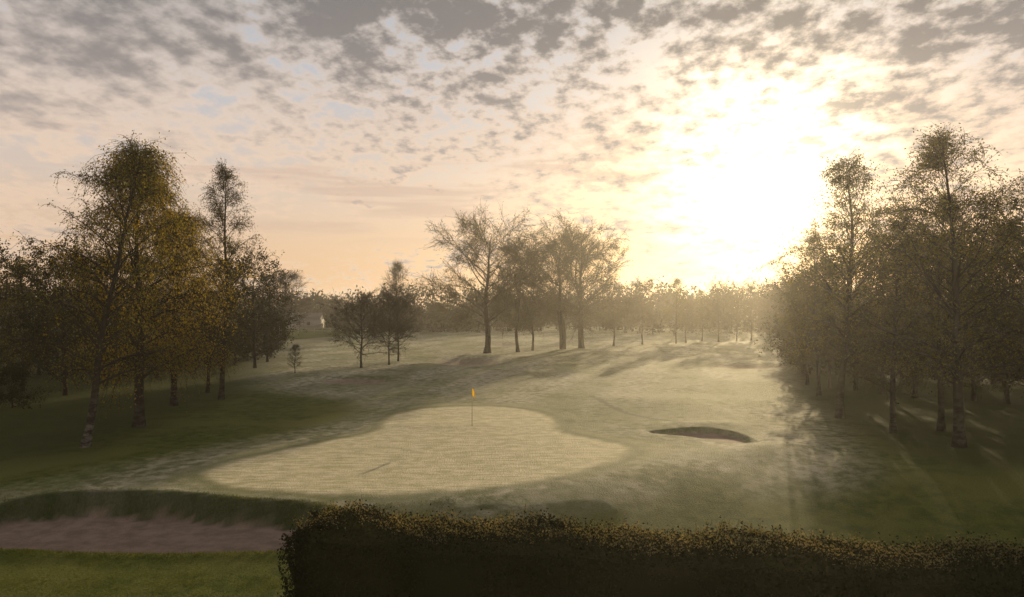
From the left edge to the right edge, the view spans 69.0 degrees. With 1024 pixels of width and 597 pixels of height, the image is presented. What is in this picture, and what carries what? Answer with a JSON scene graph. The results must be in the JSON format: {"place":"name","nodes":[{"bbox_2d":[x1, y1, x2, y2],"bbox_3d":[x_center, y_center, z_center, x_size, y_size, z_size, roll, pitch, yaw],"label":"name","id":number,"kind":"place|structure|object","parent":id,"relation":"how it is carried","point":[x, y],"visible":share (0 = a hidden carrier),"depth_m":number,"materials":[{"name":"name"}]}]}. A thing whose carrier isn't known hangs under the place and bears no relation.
{"place":"outdoors","nodes":[
{"label":"outdoors","id":0,"kind":"place"},
{"bbox_2d":[0,487,457,596],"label":"rough grass","id":1,"kind":"structure","parent":0,"point":[73,552],"depth_m":22.18,"materials":[{"name":"green plant"}]},
{"bbox_2d":[0,308,1023,596],"bbox_3d":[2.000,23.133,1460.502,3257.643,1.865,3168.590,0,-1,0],"label":"ground","id":2,"kind":"structure","parent":0,"point":[670,432],"depth_m":34.64,"materials":[{"name":"green plant"}]},
{"bbox_2d":[0,231,51,365],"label":"birch tree","id":3,"kind":"object","parent":2,"relation":"on","point":[8,306],"visible":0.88,"depth_m":48.15,"materials":[{"name":"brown plant"}]},
{"bbox_2d":[0,238,59,369],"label":"woodland tree","id":4,"kind":"object","parent":2,"relation":"on","point":[3,259],"visible":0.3,"depth_m":65.06,"materials":[{"name":"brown plant"}]},
{"bbox_2d":[0,357,60,408],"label":"shrub","id":5,"kind":"object","parent":2,"relation":"on","point":[14,372],"visible":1,"depth_m":49.85,"materials":[{"name":"green plant"}]},
{"bbox_2d":[0,259,63,391],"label":"woodland tree","id":6,"kind":"object","parent":2,"relation":"on","point":[20,277],"visible":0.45,"depth_m":59.55,"materials":[{"name":"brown plant"}]},
{"bbox_2d":[0,238,92,375],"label":"woodland tree","id":7,"kind":"object","parent":2,"relation":"on","point":[53,273],"visible":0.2,"depth_m":73.51,"materials":[{"name":"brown plant"}]},
{"bbox_2d":[0,232,131,395],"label":"woodland tree","id":8,"kind":"object","parent":2,"relation":"on","point":[30,330],"visible":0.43,"depth_m":55.81,"materials":[{"name":"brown plant"}]},
{"bbox_2d":[46,254,109,363],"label":"woodland tree","id":9,"kind":"object","parent":2,"relation":"on","point":[72,316],"visible":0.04,"depth_m":81.13,"materials":[{"name":"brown plant"}]},
{"bbox_2d":[59,252,135,380],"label":"woodland tree","id":10,"kind":"object","parent":2,"relation":"on","point":[99,316],"visible":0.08,"depth_m":67.01,"materials":[{"name":"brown plant"}]},
{"bbox_2d":[0,130,202,447],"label":"birch tree","id":11,"kind":"object","parent":2,"relation":"on","point":[86,440],"visible":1,"depth_m":36.16,"materials":[{"name":"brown plant"}]},
{"bbox_2d":[78,244,167,369],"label":"woodland tree","id":12,"kind":"object","parent":2,"relation":"on","point":[129,313],"visible":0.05,"depth_m":77.29,"materials":[{"name":"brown plant"}]},
{"bbox_2d":[0,274,276,337],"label":"distant treeline","id":13,"kind":"object","parent":2,"relation":"on","point":[77,310],"visible":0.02,"depth_m":162.83,"materials":[{"name":"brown plant"}]},
{"bbox_2d":[28,130,275,427],"bbox_3d":[-20.233,-1.030,41.893,12.778,16.931,11.943,0,-1,-11],"label":"birch tree","id":14,"kind":"object","parent":2,"relation":"on","point":[139,420],"visible":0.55,"depth_m":41.78,"materials":[{"name":"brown plant"}]},
{"bbox_2d":[104,242,207,377],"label":"woodland tree","id":15,"kind":"object","parent":2,"relation":"on","point":[147,313],"visible":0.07,"depth_m":69.97,"materials":[{"name":"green plant"}]},
{"bbox_2d":[93,202,248,405],"bbox_3d":[-23.331,0.211,51.786,10.492,14.597,9.806,-1,-1,42],"label":"birch tree","id":16,"kind":"object","parent":2,"relation":"on","point":[174,396],"visible":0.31,"depth_m":50.96,"materials":[{"name":"green plant"}]},
{"bbox_2d":[178,280,219,371],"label":"woodland tree","id":17,"kind":"object","parent":2,"relation":"on","point":[195,329],"visible":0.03,"depth_m":75.94,"materials":[{"name":"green plant"}]},
{"bbox_2d":[158,257,251,392],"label":"birch tree","id":18,"kind":"object","parent":2,"relation":"on","point":[207,390],"visible":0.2,"depth_m":59.17,"materials":[{"name":"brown plant"}]},
{"bbox_2d":[184,156,279,399],"bbox_3d":[-20.898,-1.339,55.084,7.218,17.865,6.899,0,-1,-17],"label":"birch tree","id":19,"kind":"object","parent":2,"relation":"on","point":[220,172],"visible":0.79,"depth_m":54.35,"materials":[{"name":"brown plant"}]},
{"bbox_2d":[217,271,261,364],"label":"woodland tree","id":20,"kind":"object","parent":2,"relation":"on","point":[234,362],"visible":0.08,"depth_m":86.00,"materials":[{"name":"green plant"}]},
{"bbox_2d":[228,317,279,360],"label":"shrub","id":21,"kind":"object","parent":2,"relation":"on","point":[261,329],"visible":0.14,"depth_m":93.65,"materials":[{"name":"green plant"}]},
{"bbox_2d":[216,242,302,367],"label":"woodland tree","id":22,"kind":"object","parent":2,"relation":"on","point":[266,277],"visible":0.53,"depth_m":81.52,"materials":[{"name":"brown plant"}]},
{"bbox_2d":[247,312,290,357],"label":"shrub","id":23,"kind":"object","parent":2,"relation":"on","point":[279,321],"visible":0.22,"depth_m":99.00,"materials":[{"name":"green plant"}]},
{"bbox_2d":[236,265,306,361],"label":"woodland tree","id":24,"kind":"object","parent":2,"relation":"on","point":[284,292],"visible":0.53,"depth_m":91.27,"materials":[{"name":"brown plant"}]},
{"bbox_2d":[254,270,316,341],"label":"bare tree","id":25,"kind":"object","parent":2,"relation":"on","point":[292,277],"visible":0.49,"depth_m":149.06,"materials":[{"name":"brown plant"}]},
{"bbox_2d":[287,344,301,372],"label":"bare sapling","id":26,"kind":"object","parent":2,"relation":"on","point":[293,352],"visible":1,"depth_m":75.21,"materials":[{"name":"brown plant"}]},
{"bbox_2d":[286,315,323,327],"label":"walls","id":27,"kind":"structure","parent":2,"relation":"on","point":[314,323],"depth_m":231.93,"materials":[{"name":"white paint"}]},
{"bbox_2d":[286,313,325,318],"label":"roof","id":28,"kind":"structure","parent":27,"relation":"on","point":[316,315],"depth_m":233.46,"materials":[{"name":"tile"}]},
{"bbox_2d":[274,328,366,331],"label":"white fence","id":29,"kind":"object","parent":2,"relation":"on","point":[306,330],"visible":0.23,"depth_m":204.78,"materials":[{"name":"white wood"}]},
{"bbox_2d":[325,321,368,327],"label":"distant hedgerow","id":30,"kind":"object","parent":2,"relation":"on","point":[327,325],"visible":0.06,"depth_m":237.01,"materials":[{"name":"green plant"}]},
{"bbox_2d":[317,288,403,367],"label":"maple tree","id":31,"kind":"object","parent":2,"relation":"on","point":[365,302],"visible":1,"depth_m":82.75,"materials":[{"name":"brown plant"}]},
{"bbox_2d":[362,285,421,364],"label":"maple tree","id":32,"kind":"object","parent":2,"relation":"on","point":[383,299],"visible":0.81,"depth_m":87.03,"materials":[{"name":"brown plant"}]},
{"bbox_2d":[361,281,426,360],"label":"maple tree","id":33,"kind":"object","parent":2,"relation":"on","point":[406,302],"visible":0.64,"depth_m":93.11,"materials":[{"name":"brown plant"}]},
{"bbox_2d":[379,259,414,337],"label":"bare tree","id":34,"kind":"object","parent":2,"relation":"on","point":[396,270],"visible":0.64,"depth_m":155.00,"materials":[{"name":"brown plant"}]},
{"bbox_2d":[330,289,489,332],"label":"distant treeline","id":35,"kind":"object","parent":2,"relation":"on","point":[439,324],"visible":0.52,"depth_m":195.12,"materials":[{"name":"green plant"}]},
{"bbox_2d":[410,198,554,352],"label":"oak tree","id":36,"kind":"object","parent":2,"relation":"on","point":[483,240],"visible":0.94,"depth_m":109.39,"materials":[{"name":"brown plant"}]},
{"bbox_2d":[3,276,1023,326],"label":"distant treeline","id":37,"kind":"object","parent":2,"relation":"on","point":[313,307],"visible":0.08,"depth_m":270.63,"materials":[{"name":"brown plant"}]},
{"bbox_2d":[475,232,557,351],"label":"ash tree","id":38,"kind":"object","parent":2,"relation":"on","point":[526,312],"visible":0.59,"depth_m":113.23,"materials":[{"name":"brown plant"}]},
{"bbox_2d":[501,269,563,350],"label":"ash tree","id":39,"kind":"object","parent":2,"relation":"on","point":[530,323],"visible":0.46,"depth_m":117.28,"materials":[{"name":"brown plant"}]},
{"bbox_2d":[462,288,628,330],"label":"distant treeline","id":40,"kind":"object","parent":2,"relation":"on","point":[505,325],"visible":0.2,"depth_m":207.55,"materials":[{"name":"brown plant"}]},
{"bbox_2d":[507,216,621,349],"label":"oak tree","id":41,"kind":"object","parent":2,"relation":"on","point":[562,331],"visible":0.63,"depth_m":118.08,"materials":[{"name":"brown plant"}]},
{"bbox_2d":[507,208,634,347],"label":"oak tree","id":42,"kind":"object","parent":2,"relation":"on","point":[600,255],"visible":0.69,"depth_m":120.25,"materials":[{"name":"brown plant"}]},
{"bbox_2d":[590,278,639,345],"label":"ash tree","id":43,"kind":"object","parent":2,"relation":"on","point":[612,321],"visible":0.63,"depth_m":129.06,"materials":[{"name":"brown plant"}]},
{"bbox_2d":[622,275,662,343],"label":"ash tree","id":44,"kind":"object","parent":2,"relation":"on","point":[640,295],"visible":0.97,"depth_m":133.11,"materials":[{"name":"brown plant"}]},
{"bbox_2d":[277,494,1023,596],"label":"hedge","id":45,"kind":"object","parent":2,"relation":"on","point":[337,553],"visible":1,"depth_m":16.55,"materials":[{"name":"green plant"}]},
{"bbox_2d":[658,277,689,343],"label":"ash tree","id":46,"kind":"object","parent":2,"relation":"on","point":[676,282],"visible":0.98,"depth_m":138.24,"materials":[{"name":"brown plant"}]},
{"bbox_2d":[671,296,705,342],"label":"ash tree","id":47,"kind":"object","parent":2,"relation":"on","point":[688,313],"visible":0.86,"depth_m":140.61,"materials":[{"name":"brown plant"}]},
{"bbox_2d":[689,288,715,340],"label":"woodland tree","id":48,"kind":"object","parent":2,"relation":"on","point":[701,292],"visible":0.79,"depth_m":149.02,"materials":[{"name":"brown plant"}]},
{"bbox_2d":[700,275,745,341],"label":"woodland tree","id":49,"kind":"object","parent":2,"relation":"on","point":[716,306],"visible":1,"depth_m":146.01,"materials":[{"name":"brown plant"}]},
{"bbox_2d":[719,281,759,340],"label":"woodland tree","id":50,"kind":"object","parent":2,"relation":"on","point":[736,309],"visible":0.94,"depth_m":149.00,"materials":[{"name":"brown plant"}]},
{"bbox_2d":[731,275,772,339],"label":"woodland tree","id":51,"kind":"object","parent":2,"relation":"on","point":[749,289],"visible":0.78,"depth_m":151.93,"materials":[{"name":"brown plant"}]},
{"bbox_2d":[753,280,784,339],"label":"woodland tree","id":52,"kind":"object","parent":2,"relation":"on","point":[773,292],"visible":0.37,"depth_m":155.11,"materials":[{"name":"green plant"}]},
{"bbox_2d":[761,269,803,345],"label":"woodland tree","id":53,"kind":"object","parent":2,"relation":"on","point":[770,312],"visible":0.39,"depth_m":129.42,"materials":[{"name":"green plant"}]},
{"bbox_2d":[595,275,980,334],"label":"distant treeline","id":54,"kind":"object","parent":2,"relation":"on","point":[661,302],"visible":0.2,"depth_m":191.95,"materials":[{"name":"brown plant"}]},
{"bbox_2d":[758,261,819,347],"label":"woodland tree","id":55,"kind":"object","parent":2,"relation":"on","point":[782,288],"visible":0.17,"depth_m":96.88,"materials":[{"name":"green plant"}]},
{"bbox_2d":[772,288,810,345],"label":"woodland tree","id":56,"kind":"object","parent":2,"relation":"on","point":[788,307],"visible":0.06,"depth_m":103.60,"materials":[{"name":"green plant"}]},
{"bbox_2d":[758,318,826,365],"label":"shrub","id":57,"kind":"object","parent":2,"relation":"on","point":[780,354],"visible":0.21,"depth_m":86.76,"materials":[{"name":"green plant"}]},
{"bbox_2d":[773,273,823,360],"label":"woodland tree","id":58,"kind":"object","parent":2,"relation":"on","point":[794,310],"visible":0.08,"depth_m":81.85,"materials":[{"name":"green plant"}]},
{"bbox_2d":[774,326,839,373],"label":"shrub","id":59,"kind":"object","parent":2,"relation":"on","point":[801,354],"visible":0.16,"depth_m":75.98,"materials":[{"name":"green plant"}]},
{"bbox_2d":[753,258,866,384],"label":"woodland tree","id":60,"kind":"object","parent":2,"relation":"on","point":[793,329],"visible":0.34,"depth_m":64.68,"materials":[{"name":"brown plant"}]},
{"bbox_2d":[770,231,852,396],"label":"birch tree","id":61,"kind":"object","parent":2,"relation":"on","point":[818,365],"visible":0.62,"depth_m":56.71,"materials":[{"name":"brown plant"}]},
{"bbox_2d":[787,262,861,387],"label":"woodland tree","id":62,"kind":"object","parent":2,"relation":"on","point":[829,374],"visible":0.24,"depth_m":61.92,"materials":[{"name":"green plant"}]},
{"bbox_2d":[794,241,875,362],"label":"woodland tree","id":63,"kind":"object","parent":2,"relation":"on","point":[842,291],"visible":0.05,"depth_m":77.30,"materials":[{"name":"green plant"}]},
{"bbox_2d":[750,146,952,417],"bbox_3d":[20.978,-0.980,45.538,11.180,16.913,11.189,0,-1,-38],"label":"birch tree","id":64,"kind":"object","parent":2,"relation":"on","point":[845,182],"visible":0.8,"depth_m":45.70,"materials":[{"name":"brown plant"}]},
{"bbox_2d":[793,231,915,390],"bbox_3d":[27.464,1.031,59.445,9.824,13.060,9.452,0,-1,34],"label":"woodland tree","id":65,"kind":"object","parent":2,"relation":"on","point":[855,384],"visible":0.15,"depth_m":59.49,"materials":[{"name":"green plant"}]},
{"bbox_2d":[837,229,931,393],"bbox_3d":[28.393,0.941,57.635,8.127,13.216,7.670,0,-1,-29],"label":"woodland tree","id":66,"kind":"object","parent":2,"relation":"on","point":[881,391],"visible":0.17,"depth_m":57.35,"materials":[{"name":"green plant"}]},
{"bbox_2d":[747,269,1021,352],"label":"distant treeline","id":67,"kind":"object","parent":2,"relation":"on","point":[825,308],"visible":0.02,"depth_m":189.61,"materials":[{"name":"brown plant"}]},
{"bbox_2d":[826,212,946,432],"bbox_3d":[20.413,1.293,40.548,6.233,12.105,6.521,0,-1,27],"label":"birch tree","id":68,"kind":"object","parent":2,"relation":"on","point":[892,422],"visible":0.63,"depth_m":40.01,"materials":[{"name":"green plant"}]},
{"bbox_2d":[862,252,926,377],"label":"woodland tree","id":69,"kind":"object","parent":2,"relation":"on","point":[892,322],"visible":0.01,"depth_m":70.27,"materials":[{"name":"green plant"}]},
{"bbox_2d":[799,122,1023,447],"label":"birch tree","id":70,"kind":"object","parent":2,"relation":"on","point":[938,157],"visible":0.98,"depth_m":36.30,"materials":[{"name":"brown plant"}]},
{"bbox_2d":[852,212,984,397],"bbox_3d":[30.176,0.424,55.399,10.276,14.198,10.679,0,-1,26],"label":"woodland tree","id":71,"kind":"object","parent":2,"relation":"on","point":[916,382],"visible":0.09,"depth_m":55.19,"materials":[{"name":"green plant"}]},
{"bbox_2d":[847,182,1023,431],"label":"birch tree","id":72,"kind":"object","parent":2,"relation":"on","point":[941,424],"visible":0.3,"depth_m":39.77,"materials":[{"name":"green plant"}]},
{"bbox_2d":[900,235,989,375],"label":"woodland tree","id":73,"kind":"object","parent":2,"relation":"on","point":[941,308],"depth_m":57.36,"materials":[{"name":"green plant"}]},
{"bbox_2d":[893,237,1004,380],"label":"woodland tree","id":74,"kind":"object","parent":2,"relation":"on","point":[960,297],"depth_m":66.80,"materials":[{"name":"green plant"}]},
{"bbox_2d":[892,210,1023,400],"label":"woodland tree","id":75,"kind":"object","parent":2,"relation":"on","point":[973,395],"visible":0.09,"depth_m":52.92,"materials":[{"name":"green plant"}]},
{"bbox_2d":[927,221,1023,383],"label":"woodland tree","id":76,"kind":"object","parent":2,"relation":"on","point":[994,303],"visible":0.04,"depth_m":64.24,"materials":[{"name":"green plant"}]},
{"bbox_2d":[943,200,1023,387],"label":"woodland tree","id":77,"kind":"object","parent":2,"relation":"on","point":[1006,290],"visible":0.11,"depth_m":52.04,"materials":[{"name":"green plant"}]},
{"bbox_2d":[945,168,1023,398],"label":"birch tree","id":78,"kind":"object","parent":2,"relation":"on","point":[1019,320],"visible":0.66,"depth_m":37.87,"materials":[{"name":"green plant"}]},
{"bbox_2d":[945,216,1023,403],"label":"woodland tree","id":79,"kind":"object","parent":2,"relation":"on","point":[1006,399],"visible":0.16,"depth_m":51.47,"materials":[{"name":"green plant"}]},
{"bbox_2d":[964,198,1023,397],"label":"woodland tree","id":80,"kind":"object","parent":2,"relation":"on","point":[1019,308],"visible":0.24,"depth_m":47.04,"materials":[{"name":"green plant"}]},
{"bbox_2d":[969,342,1023,384],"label":"shrub","id":81,"kind":"object","parent":2,"relation":"on","point":[985,375],"visible":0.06,"depth_m":64.17,"materials":[{"name":"green plant"}]},
{"bbox_2d":[0,0,1023,306],"label":"sky","id":82,"kind":"structure","parent":0,"point":[693,128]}
]}

